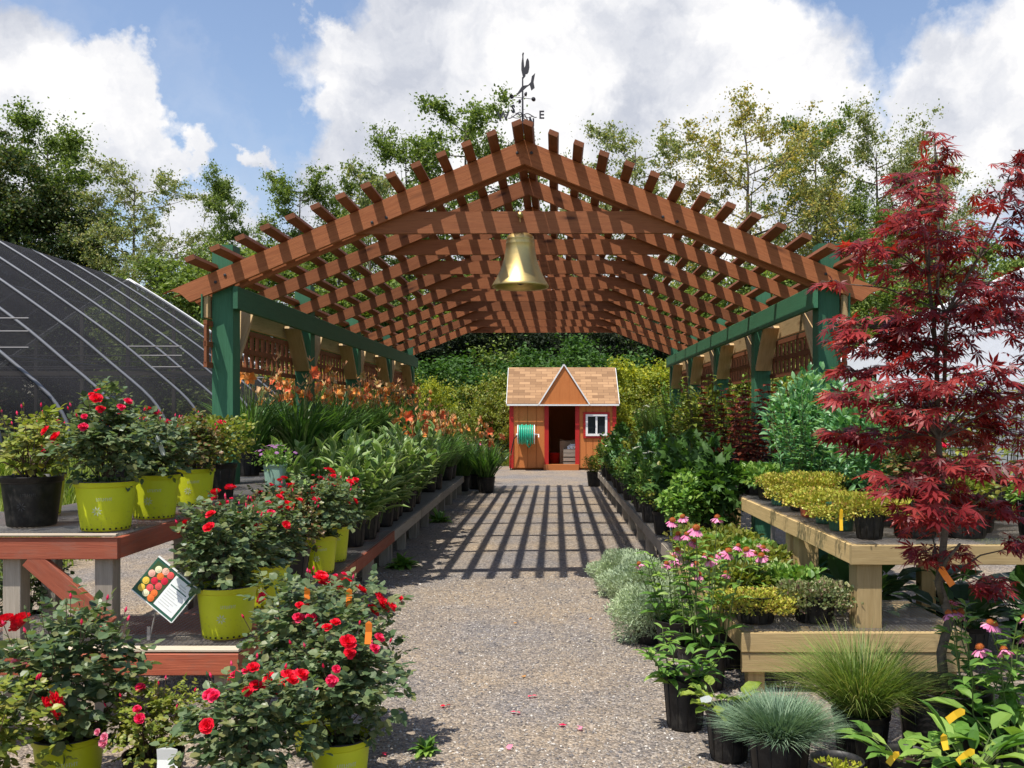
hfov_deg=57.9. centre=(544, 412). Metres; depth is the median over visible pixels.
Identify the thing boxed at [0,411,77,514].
potted rose
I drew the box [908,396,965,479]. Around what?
potted shrub
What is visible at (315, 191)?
tree
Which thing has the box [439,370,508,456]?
bush
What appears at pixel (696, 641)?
potted coneflower
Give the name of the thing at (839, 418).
potted shrub
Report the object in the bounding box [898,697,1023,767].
potted perennial
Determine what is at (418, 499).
potted variegated plant
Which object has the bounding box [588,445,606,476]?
potted perennial
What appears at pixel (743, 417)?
potted perennial
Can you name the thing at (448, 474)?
potted daylily
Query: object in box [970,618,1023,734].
potted coneflower
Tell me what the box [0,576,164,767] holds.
potted rose
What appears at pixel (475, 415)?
bush
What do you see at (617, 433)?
potted perennial
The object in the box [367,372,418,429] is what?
potted daylily
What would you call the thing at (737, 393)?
bush
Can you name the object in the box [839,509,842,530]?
plant tag
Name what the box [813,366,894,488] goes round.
potted shrub
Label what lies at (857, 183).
tree
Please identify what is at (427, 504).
display bench
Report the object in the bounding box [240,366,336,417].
potted daylily
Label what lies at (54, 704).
potted rose
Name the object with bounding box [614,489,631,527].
display bench
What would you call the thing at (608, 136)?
tree
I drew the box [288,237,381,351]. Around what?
tree
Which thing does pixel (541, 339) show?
tree
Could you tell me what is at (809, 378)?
potted shrub
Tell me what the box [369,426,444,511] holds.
potted variegated plant
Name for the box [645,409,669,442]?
potted perennial
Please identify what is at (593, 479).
potted shrub
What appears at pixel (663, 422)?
potted perennial
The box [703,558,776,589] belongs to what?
potted perennial
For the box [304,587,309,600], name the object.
plant tag
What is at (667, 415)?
potted perennial
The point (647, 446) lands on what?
potted perennial
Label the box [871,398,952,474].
potted shrub
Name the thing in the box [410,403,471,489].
potted daylily
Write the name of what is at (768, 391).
potted shrub
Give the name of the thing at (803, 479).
potted sedum
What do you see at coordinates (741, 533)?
potted perennial
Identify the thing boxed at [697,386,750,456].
potted shrub
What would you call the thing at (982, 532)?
potted shrub
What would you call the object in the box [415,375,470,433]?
bush
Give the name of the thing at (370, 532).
potted variegated plant
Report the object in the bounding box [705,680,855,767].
potted ornamental grass
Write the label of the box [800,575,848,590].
potted sedum
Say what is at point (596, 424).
window
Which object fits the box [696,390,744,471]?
potted shrub
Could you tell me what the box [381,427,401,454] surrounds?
potted variegated plant
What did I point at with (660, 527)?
potted perennial
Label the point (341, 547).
potted rose
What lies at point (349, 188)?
tree
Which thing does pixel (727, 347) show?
pergola
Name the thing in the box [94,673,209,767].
potted rose
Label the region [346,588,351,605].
plant tag
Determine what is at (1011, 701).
potted perennial
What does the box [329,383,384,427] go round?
potted daylily
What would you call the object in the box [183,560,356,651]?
display bench
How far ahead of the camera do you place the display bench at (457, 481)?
16.10 m
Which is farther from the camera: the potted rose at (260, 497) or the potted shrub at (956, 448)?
the potted rose at (260, 497)
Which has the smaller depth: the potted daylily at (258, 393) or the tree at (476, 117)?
the potted daylily at (258, 393)
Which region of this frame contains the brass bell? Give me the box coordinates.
[492,212,548,290]
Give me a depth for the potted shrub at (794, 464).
6.89 m
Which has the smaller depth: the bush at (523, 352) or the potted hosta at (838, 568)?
the potted hosta at (838, 568)
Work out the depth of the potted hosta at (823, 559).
7.06 m
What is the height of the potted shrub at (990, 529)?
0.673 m
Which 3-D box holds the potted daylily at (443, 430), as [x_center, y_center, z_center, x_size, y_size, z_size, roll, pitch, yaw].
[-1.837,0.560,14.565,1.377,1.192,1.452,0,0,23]
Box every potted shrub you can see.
[167,413,226,465]
[184,409,267,498]
[581,454,600,486]
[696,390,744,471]
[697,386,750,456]
[723,388,766,463]
[727,384,776,487]
[740,389,783,463]
[756,361,836,471]
[763,384,811,468]
[767,386,837,473]
[806,377,886,491]
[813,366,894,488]
[840,391,912,526]
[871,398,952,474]
[879,430,959,538]
[903,440,949,475]
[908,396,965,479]
[932,382,1004,480]
[938,471,1006,538]
[940,373,1023,519]
[954,418,998,532]
[1003,474,1023,537]
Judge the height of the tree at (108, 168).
12.066 m
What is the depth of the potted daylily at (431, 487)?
13.50 m
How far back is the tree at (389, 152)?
41.42 m
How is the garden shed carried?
on the gravel path
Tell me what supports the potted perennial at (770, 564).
on the display bench at (680, 573)
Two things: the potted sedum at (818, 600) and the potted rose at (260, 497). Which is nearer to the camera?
the potted sedum at (818, 600)
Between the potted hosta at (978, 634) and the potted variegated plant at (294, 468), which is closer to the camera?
the potted hosta at (978, 634)
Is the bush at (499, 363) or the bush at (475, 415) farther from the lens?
the bush at (499, 363)
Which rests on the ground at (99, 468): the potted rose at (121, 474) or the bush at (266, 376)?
the bush at (266, 376)
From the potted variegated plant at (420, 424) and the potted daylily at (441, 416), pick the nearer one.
the potted variegated plant at (420, 424)
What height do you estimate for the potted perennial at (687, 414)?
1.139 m
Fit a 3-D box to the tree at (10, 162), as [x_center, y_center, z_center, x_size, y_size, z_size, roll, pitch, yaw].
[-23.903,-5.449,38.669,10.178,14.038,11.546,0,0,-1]
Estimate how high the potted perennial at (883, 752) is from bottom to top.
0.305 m
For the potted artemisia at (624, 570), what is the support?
on the gravel path
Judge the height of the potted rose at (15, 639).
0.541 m
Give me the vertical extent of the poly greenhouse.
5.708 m
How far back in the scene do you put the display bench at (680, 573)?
6.73 m
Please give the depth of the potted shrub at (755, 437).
9.09 m
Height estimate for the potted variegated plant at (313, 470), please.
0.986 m
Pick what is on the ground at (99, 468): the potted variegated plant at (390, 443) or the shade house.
the shade house
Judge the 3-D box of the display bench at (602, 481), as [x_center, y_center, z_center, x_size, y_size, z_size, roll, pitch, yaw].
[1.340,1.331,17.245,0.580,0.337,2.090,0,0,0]
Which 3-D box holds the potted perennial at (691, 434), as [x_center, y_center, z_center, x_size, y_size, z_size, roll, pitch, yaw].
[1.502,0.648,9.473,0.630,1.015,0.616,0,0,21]
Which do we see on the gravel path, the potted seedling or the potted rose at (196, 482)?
the potted seedling
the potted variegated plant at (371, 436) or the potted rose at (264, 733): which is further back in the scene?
the potted variegated plant at (371, 436)
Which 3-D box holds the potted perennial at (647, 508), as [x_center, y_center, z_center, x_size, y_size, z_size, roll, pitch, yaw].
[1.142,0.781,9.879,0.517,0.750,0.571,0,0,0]
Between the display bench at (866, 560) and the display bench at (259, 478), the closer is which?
the display bench at (866, 560)
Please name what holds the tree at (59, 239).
on the ground at (99, 468)
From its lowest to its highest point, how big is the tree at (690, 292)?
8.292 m
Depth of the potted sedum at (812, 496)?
5.81 m
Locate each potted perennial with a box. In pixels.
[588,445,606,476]
[594,437,610,480]
[596,432,609,463]
[599,424,628,487]
[600,449,612,482]
[609,433,635,476]
[611,454,622,493]
[614,431,640,476]
[615,450,631,499]
[616,421,630,439]
[620,437,657,511]
[620,446,653,506]
[624,469,633,503]
[626,426,664,457]
[628,451,655,522]
[632,402,651,439]
[632,405,654,437]
[634,623,735,731]
[635,473,650,499]
[639,400,666,440]
[641,431,702,535]
[642,441,671,509]
[644,461,669,534]
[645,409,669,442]
[648,398,676,438]
[650,410,671,442]
[651,381,688,440]
[654,467,718,545]
[658,377,696,442]
[662,400,681,442]
[662,521,718,559]
[666,385,679,413]
[668,403,697,437]
[670,393,710,445]
[673,529,723,565]
[673,534,741,571]
[675,427,712,462]
[676,383,724,447]
[678,374,723,449]
[680,675,761,763]
[684,431,750,530]
[696,549,733,584]
[698,551,755,583]
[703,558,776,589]
[707,389,736,445]
[707,522,764,537]
[716,374,750,453]
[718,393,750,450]
[719,526,766,546]
[723,535,777,552]
[731,459,783,494]
[731,541,796,564]
[739,463,796,499]
[761,557,793,577]
[762,560,826,608]
[830,720,989,767]
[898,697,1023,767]
[923,687,1023,766]
[968,747,1023,767]
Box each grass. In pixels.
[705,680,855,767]
[733,615,988,767]
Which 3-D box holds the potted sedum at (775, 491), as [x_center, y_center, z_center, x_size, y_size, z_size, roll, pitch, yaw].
[1.831,0.598,6.619,0.542,0.197,0.534,0,0,0]
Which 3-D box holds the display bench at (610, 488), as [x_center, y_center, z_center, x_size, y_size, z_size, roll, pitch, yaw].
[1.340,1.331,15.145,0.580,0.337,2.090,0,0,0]
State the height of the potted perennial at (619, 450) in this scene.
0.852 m
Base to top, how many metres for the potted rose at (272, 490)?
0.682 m
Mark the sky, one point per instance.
(246, 86)
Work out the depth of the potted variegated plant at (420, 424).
11.43 m
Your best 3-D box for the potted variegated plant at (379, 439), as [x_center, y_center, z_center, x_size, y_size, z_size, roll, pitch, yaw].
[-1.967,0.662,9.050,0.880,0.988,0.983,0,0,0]
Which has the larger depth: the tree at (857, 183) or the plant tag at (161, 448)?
the tree at (857, 183)
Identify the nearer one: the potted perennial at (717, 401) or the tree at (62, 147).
the potted perennial at (717, 401)
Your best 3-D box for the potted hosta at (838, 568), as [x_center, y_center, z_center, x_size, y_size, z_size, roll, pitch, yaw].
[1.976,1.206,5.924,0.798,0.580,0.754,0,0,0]
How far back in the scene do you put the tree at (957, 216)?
38.65 m
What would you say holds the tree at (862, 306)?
on the ground at (99, 468)
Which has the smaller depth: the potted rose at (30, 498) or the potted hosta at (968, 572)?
the potted rose at (30, 498)
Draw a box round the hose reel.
[510,424,538,469]
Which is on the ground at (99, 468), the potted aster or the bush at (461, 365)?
the bush at (461, 365)
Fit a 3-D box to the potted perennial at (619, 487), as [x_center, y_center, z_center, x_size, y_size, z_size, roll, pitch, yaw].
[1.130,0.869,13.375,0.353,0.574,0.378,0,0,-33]
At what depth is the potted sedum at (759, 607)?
5.04 m
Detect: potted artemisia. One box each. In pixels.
[583,547,639,596]
[595,548,683,614]
[603,578,693,645]
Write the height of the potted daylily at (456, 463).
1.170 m
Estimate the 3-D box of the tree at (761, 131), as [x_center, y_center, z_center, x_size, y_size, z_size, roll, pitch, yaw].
[9.183,-6.209,40.792,10.761,15.533,12.791,0,0,-4]
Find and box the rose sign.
[131,556,196,640]
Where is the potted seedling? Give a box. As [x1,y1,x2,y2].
[809,750,866,767]
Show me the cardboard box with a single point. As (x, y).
(564, 444)
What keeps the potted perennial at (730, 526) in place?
on the display bench at (680, 573)
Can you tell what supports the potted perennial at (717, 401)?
on the display bench
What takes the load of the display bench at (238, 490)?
on the gravel path
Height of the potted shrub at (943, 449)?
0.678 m
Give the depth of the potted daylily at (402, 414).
12.19 m
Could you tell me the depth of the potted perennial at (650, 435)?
12.43 m
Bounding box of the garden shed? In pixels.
[506,364,619,469]
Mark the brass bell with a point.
(520, 270)
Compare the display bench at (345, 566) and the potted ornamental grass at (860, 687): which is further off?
the display bench at (345, 566)
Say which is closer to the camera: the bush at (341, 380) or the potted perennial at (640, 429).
the potted perennial at (640, 429)
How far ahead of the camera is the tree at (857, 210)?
36.57 m
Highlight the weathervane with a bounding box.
[497,53,543,132]
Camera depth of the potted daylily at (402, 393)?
14.40 m
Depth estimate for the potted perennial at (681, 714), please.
4.33 m
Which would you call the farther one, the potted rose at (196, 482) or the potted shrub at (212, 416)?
the potted shrub at (212, 416)
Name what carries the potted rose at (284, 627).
on the gravel path
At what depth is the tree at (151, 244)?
35.72 m
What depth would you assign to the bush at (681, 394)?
26.95 m
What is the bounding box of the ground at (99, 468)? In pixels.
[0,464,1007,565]
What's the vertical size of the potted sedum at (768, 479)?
0.252 m
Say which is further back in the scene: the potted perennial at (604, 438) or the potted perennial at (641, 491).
the potted perennial at (604, 438)
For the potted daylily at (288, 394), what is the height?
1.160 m
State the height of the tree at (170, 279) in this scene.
8.328 m
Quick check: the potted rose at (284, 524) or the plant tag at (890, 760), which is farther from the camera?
the potted rose at (284, 524)
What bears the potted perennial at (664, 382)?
on the display bench
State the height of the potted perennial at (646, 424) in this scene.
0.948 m
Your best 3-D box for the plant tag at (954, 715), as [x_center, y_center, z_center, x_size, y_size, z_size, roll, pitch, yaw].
[1.464,1.081,3.304,0.071,0.059,0.008,0,0,0]
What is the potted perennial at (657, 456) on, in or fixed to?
on the display bench at (656, 542)
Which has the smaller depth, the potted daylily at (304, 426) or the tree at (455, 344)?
the potted daylily at (304, 426)
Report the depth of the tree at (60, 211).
38.22 m
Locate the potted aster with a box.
[250,442,296,485]
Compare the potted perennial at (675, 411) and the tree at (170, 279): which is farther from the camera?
the tree at (170, 279)
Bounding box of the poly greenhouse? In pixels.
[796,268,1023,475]
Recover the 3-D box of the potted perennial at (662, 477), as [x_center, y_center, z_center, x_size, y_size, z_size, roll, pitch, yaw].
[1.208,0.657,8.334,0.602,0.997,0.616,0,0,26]
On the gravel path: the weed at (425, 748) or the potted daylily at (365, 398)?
the weed at (425, 748)
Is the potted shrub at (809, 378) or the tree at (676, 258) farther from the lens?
the tree at (676, 258)
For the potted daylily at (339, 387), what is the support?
on the display bench
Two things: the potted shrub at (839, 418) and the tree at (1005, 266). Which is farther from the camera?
the tree at (1005, 266)
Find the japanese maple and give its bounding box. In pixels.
[805,131,1023,767]
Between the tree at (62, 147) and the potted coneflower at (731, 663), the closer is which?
the potted coneflower at (731, 663)
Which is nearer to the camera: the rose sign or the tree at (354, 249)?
the rose sign
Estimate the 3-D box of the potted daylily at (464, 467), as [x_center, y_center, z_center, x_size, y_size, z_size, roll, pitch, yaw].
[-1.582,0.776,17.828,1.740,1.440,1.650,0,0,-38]
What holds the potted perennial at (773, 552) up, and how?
on the display bench at (680, 573)
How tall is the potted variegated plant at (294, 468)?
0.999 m
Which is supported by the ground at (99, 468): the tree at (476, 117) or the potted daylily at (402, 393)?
the tree at (476, 117)
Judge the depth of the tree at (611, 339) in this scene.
35.28 m
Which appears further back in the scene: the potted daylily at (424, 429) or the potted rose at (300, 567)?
the potted daylily at (424, 429)
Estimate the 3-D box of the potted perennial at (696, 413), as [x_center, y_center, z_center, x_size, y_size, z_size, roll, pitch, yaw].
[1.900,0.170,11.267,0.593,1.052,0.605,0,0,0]
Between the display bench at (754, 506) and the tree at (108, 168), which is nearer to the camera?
the display bench at (754, 506)
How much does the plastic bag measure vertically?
0.164 m
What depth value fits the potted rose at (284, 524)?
5.50 m
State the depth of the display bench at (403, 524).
10.15 m
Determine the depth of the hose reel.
23.79 m
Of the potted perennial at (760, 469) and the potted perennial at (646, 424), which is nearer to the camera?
the potted perennial at (760, 469)
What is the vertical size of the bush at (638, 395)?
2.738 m
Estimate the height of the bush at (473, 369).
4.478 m
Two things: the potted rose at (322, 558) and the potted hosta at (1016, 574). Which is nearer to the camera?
the potted hosta at (1016, 574)
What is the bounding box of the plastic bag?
[567,444,574,448]
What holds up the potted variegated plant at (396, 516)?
on the display bench at (403, 524)
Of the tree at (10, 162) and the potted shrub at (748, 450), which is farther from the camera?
the tree at (10, 162)
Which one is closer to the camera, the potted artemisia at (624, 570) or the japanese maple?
the japanese maple
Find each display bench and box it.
[0,512,201,712]
[0,614,278,717]
[41,484,297,613]
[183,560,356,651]
[240,472,317,488]
[295,530,394,597]
[346,509,420,562]
[413,495,439,535]
[421,484,453,510]
[426,476,463,503]
[598,472,606,493]
[605,479,616,510]
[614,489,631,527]
[626,503,646,551]
[643,522,673,570]
[669,552,797,630]
[714,600,968,691]
[724,505,775,540]
[728,492,935,614]
[785,515,1023,630]
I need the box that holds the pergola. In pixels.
[163,119,889,576]
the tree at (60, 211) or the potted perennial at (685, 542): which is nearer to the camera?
the potted perennial at (685, 542)
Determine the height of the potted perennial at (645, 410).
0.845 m
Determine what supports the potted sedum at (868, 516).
on the display bench at (866, 560)
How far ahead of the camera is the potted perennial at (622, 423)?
16.92 m
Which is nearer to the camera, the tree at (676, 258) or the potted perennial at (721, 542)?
the potted perennial at (721, 542)
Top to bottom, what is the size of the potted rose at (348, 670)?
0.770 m
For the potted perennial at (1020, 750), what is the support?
on the gravel path
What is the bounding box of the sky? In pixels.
[0,0,1023,312]
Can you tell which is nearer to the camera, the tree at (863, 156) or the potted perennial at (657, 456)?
the potted perennial at (657, 456)
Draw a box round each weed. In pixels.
[384,552,419,569]
[408,734,441,760]
[429,508,452,522]
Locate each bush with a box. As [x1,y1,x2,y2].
[259,362,338,395]
[282,360,426,406]
[315,371,430,420]
[374,364,471,426]
[415,343,513,448]
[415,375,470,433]
[437,399,501,455]
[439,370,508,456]
[445,357,507,413]
[467,392,508,465]
[469,335,605,428]
[478,349,520,374]
[492,333,668,412]
[588,354,669,430]
[616,357,669,436]
[616,380,682,436]
[616,396,639,435]
[620,369,750,427]
[729,357,812,452]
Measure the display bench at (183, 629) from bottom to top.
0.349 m
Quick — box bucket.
[549,452,559,463]
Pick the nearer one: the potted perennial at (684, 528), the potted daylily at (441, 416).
the potted perennial at (684, 528)
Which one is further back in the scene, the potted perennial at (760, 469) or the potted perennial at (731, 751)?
the potted perennial at (760, 469)
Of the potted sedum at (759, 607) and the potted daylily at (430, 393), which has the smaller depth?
the potted sedum at (759, 607)
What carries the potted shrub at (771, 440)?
on the display bench at (773, 532)
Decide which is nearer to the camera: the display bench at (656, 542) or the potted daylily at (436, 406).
the display bench at (656, 542)
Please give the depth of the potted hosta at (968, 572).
6.59 m
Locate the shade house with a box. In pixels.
[0,240,291,456]
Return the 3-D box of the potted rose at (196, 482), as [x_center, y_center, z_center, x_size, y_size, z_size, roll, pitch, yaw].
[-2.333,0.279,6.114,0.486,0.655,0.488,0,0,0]
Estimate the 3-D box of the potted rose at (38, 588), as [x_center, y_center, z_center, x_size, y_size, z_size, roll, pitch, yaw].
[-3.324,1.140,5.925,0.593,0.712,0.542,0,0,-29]
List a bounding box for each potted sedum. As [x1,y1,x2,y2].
[705,584,804,624]
[753,471,791,505]
[762,484,832,510]
[770,576,863,623]
[776,469,848,517]
[782,485,850,523]
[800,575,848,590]
[802,502,853,530]
[823,489,914,539]
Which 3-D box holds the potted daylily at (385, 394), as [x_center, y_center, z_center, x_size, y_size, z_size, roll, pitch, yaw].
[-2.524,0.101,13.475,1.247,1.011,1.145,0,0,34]
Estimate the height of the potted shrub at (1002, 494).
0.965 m
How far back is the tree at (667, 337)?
36.64 m
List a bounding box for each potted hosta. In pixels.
[777,544,831,574]
[826,562,930,601]
[827,553,913,630]
[899,565,1005,619]
[901,568,1022,660]
[971,565,1023,647]
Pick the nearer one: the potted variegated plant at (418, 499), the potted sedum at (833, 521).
the potted sedum at (833, 521)
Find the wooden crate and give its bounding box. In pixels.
[563,449,574,463]
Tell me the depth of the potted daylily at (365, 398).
11.38 m
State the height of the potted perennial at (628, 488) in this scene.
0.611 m
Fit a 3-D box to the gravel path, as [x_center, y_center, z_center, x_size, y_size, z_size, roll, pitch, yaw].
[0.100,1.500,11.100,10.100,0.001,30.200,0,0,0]
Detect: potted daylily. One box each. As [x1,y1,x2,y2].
[181,351,313,475]
[206,374,293,471]
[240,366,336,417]
[245,355,359,472]
[246,377,311,463]
[265,378,331,410]
[280,373,368,446]
[289,370,363,438]
[315,360,393,439]
[315,382,343,405]
[319,372,351,411]
[325,378,389,432]
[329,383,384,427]
[343,368,418,439]
[347,379,403,433]
[364,385,403,426]
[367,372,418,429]
[367,381,416,425]
[385,389,415,423]
[388,401,449,453]
[391,407,461,467]
[391,412,459,457]
[393,380,435,428]
[394,384,423,421]
[399,391,421,419]
[407,382,439,428]
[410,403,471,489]
[413,411,467,455]
[415,409,466,491]
[417,402,470,450]
[426,404,471,446]
[431,409,481,480]
[442,409,470,448]
[444,413,477,478]
[450,417,494,490]
[461,414,506,488]
[464,421,518,492]
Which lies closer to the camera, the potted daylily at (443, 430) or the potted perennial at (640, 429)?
the potted daylily at (443, 430)
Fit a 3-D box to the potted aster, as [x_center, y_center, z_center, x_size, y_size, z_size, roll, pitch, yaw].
[-2.245,0.420,7.707,0.361,0.373,0.397,0,0,42]
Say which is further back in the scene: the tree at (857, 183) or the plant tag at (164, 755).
the tree at (857, 183)
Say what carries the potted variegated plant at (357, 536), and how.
on the display bench at (384, 540)
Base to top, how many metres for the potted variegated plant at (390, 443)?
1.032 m
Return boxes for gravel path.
[0,466,1023,767]
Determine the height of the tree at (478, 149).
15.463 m
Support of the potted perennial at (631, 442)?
on the display bench at (621, 502)
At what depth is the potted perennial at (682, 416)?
11.70 m
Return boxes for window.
[586,414,606,435]
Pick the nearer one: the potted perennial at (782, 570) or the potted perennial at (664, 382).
the potted perennial at (782, 570)
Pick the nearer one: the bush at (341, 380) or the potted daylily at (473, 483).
the potted daylily at (473, 483)
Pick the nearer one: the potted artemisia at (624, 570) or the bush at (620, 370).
the potted artemisia at (624, 570)
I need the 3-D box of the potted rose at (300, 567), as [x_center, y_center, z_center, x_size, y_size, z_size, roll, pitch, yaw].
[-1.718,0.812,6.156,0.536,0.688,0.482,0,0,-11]
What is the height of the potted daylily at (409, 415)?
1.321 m
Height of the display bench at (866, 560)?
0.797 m
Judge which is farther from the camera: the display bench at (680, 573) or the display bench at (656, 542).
the display bench at (656, 542)
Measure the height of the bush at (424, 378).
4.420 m
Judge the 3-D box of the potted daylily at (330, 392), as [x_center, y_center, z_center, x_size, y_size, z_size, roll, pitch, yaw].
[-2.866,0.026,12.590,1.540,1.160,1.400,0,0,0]
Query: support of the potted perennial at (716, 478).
on the display bench at (656, 542)
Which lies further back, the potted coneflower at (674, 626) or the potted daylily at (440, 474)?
the potted daylily at (440, 474)
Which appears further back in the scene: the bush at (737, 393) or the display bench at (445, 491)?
the bush at (737, 393)
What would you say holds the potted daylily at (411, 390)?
on the display bench
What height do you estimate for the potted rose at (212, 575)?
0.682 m
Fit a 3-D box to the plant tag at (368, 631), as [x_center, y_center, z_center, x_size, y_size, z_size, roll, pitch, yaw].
[-0.640,0.798,3.364,0.028,0.086,0.008,0,0,0]
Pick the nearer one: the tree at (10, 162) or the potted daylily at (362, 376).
the potted daylily at (362, 376)
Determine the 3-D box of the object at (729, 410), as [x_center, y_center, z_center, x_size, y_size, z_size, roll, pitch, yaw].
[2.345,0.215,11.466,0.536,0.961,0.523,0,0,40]
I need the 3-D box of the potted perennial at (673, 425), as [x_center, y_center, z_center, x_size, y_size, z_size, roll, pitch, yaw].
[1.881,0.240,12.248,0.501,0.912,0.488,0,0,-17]
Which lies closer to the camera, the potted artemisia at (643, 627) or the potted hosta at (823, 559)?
the potted artemisia at (643, 627)
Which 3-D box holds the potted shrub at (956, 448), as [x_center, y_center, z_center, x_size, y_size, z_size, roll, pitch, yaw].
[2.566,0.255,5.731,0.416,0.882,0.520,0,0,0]
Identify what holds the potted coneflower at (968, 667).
on the gravel path
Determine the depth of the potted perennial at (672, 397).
15.78 m
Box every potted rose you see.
[0,402,78,527]
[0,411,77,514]
[0,559,74,615]
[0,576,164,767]
[0,638,18,695]
[0,672,77,767]
[36,376,175,531]
[89,408,153,477]
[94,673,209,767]
[105,405,206,519]
[150,653,333,767]
[163,406,235,505]
[168,484,300,639]
[171,491,259,580]
[221,492,309,608]
[235,563,417,755]
[236,490,272,554]
[247,476,313,540]
[257,484,326,588]
[262,596,416,767]
[280,467,360,574]
[301,472,369,561]
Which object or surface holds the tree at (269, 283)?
on the ground at (99, 468)
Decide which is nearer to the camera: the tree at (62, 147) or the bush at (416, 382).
the bush at (416, 382)
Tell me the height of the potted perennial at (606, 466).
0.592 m
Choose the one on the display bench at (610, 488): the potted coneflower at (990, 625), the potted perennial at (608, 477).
the potted perennial at (608, 477)
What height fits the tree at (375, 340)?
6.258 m
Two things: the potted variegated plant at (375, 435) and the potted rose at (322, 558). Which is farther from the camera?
the potted variegated plant at (375, 435)
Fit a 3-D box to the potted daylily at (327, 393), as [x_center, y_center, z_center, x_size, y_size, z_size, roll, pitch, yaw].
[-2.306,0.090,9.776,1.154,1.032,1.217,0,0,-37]
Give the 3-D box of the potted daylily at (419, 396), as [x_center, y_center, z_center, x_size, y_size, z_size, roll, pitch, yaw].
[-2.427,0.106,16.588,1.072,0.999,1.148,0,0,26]
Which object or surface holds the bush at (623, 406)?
on the ground at (99, 468)
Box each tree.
[0,95,154,284]
[0,123,111,265]
[0,167,103,271]
[11,185,143,285]
[41,149,234,302]
[103,242,294,378]
[110,245,181,307]
[132,226,234,320]
[151,226,384,370]
[188,159,265,339]
[241,159,359,365]
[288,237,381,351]
[305,173,391,358]
[322,322,433,377]
[337,118,461,363]
[337,149,415,317]
[341,256,562,389]
[377,320,495,401]
[381,81,558,346]
[440,324,554,405]
[451,125,564,276]
[491,333,621,366]
[557,147,622,345]
[564,113,736,335]
[566,317,681,386]
[615,327,713,369]
[617,262,804,395]
[634,240,710,331]
[642,81,896,369]
[660,263,940,360]
[744,98,885,339]
[772,84,1011,359]
[824,188,936,341]
[846,144,998,330]
[863,223,1023,342]
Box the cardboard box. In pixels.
[560,439,574,463]
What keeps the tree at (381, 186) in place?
on the ground at (99, 468)
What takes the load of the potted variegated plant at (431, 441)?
on the display bench at (403, 524)
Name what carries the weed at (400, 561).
on the gravel path
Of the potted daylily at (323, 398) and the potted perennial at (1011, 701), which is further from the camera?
the potted daylily at (323, 398)
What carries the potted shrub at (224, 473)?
on the display bench at (238, 490)
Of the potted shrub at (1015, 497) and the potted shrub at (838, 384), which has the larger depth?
the potted shrub at (838, 384)
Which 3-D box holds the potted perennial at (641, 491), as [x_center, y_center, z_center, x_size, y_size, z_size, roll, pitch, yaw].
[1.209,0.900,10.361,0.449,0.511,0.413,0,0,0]
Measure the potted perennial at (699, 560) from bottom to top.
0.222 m
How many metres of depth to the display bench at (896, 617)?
4.94 m
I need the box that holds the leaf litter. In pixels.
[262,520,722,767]
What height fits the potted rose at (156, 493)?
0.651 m
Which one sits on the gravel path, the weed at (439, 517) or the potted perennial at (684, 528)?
the weed at (439, 517)
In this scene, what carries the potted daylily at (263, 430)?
on the display bench at (259, 478)
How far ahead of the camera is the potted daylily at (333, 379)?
10.27 m
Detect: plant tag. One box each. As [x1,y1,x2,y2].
[155,436,164,455]
[157,748,177,767]
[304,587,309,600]
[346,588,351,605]
[364,621,371,643]
[700,695,711,702]
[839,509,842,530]
[886,751,899,765]
[938,567,954,586]
[940,733,949,750]
[945,708,964,723]
[956,748,974,764]
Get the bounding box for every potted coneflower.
[629,550,710,657]
[660,513,759,692]
[687,543,774,669]
[933,598,1023,751]
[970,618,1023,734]
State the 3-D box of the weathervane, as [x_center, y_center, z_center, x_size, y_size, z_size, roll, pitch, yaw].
[-0.192,-2.620,7.880,0.361,0.901,0.246,0,0,-29]
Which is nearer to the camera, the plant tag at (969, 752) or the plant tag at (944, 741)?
the plant tag at (969, 752)
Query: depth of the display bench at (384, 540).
8.22 m
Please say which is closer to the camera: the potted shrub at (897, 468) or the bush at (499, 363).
the potted shrub at (897, 468)
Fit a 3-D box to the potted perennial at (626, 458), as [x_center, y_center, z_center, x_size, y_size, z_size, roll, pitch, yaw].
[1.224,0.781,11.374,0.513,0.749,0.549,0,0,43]
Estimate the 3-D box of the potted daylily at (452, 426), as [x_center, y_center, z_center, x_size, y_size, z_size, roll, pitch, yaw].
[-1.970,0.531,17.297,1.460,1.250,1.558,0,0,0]
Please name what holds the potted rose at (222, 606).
on the display bench at (183, 629)
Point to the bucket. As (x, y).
(554, 457)
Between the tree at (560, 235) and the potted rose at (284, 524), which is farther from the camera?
the tree at (560, 235)
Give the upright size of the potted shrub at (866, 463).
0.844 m
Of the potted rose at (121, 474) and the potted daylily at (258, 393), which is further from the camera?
the potted daylily at (258, 393)
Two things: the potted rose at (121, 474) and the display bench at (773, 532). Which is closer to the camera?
the potted rose at (121, 474)
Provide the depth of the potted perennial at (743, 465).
7.88 m
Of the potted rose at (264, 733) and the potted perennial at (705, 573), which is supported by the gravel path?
the potted rose at (264, 733)
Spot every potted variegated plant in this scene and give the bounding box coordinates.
[262,432,368,527]
[294,431,375,506]
[308,430,385,477]
[312,429,394,458]
[315,427,410,546]
[315,427,411,539]
[326,423,425,526]
[335,426,400,531]
[338,431,385,449]
[360,421,440,515]
[361,427,429,520]
[368,428,406,439]
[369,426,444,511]
[377,419,444,507]
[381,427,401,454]
[388,426,438,503]
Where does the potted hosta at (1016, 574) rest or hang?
on the gravel path
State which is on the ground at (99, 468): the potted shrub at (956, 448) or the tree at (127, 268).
the tree at (127, 268)
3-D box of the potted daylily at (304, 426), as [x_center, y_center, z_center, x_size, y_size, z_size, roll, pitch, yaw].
[-2.455,0.012,9.320,1.399,1.188,1.522,0,0,0]

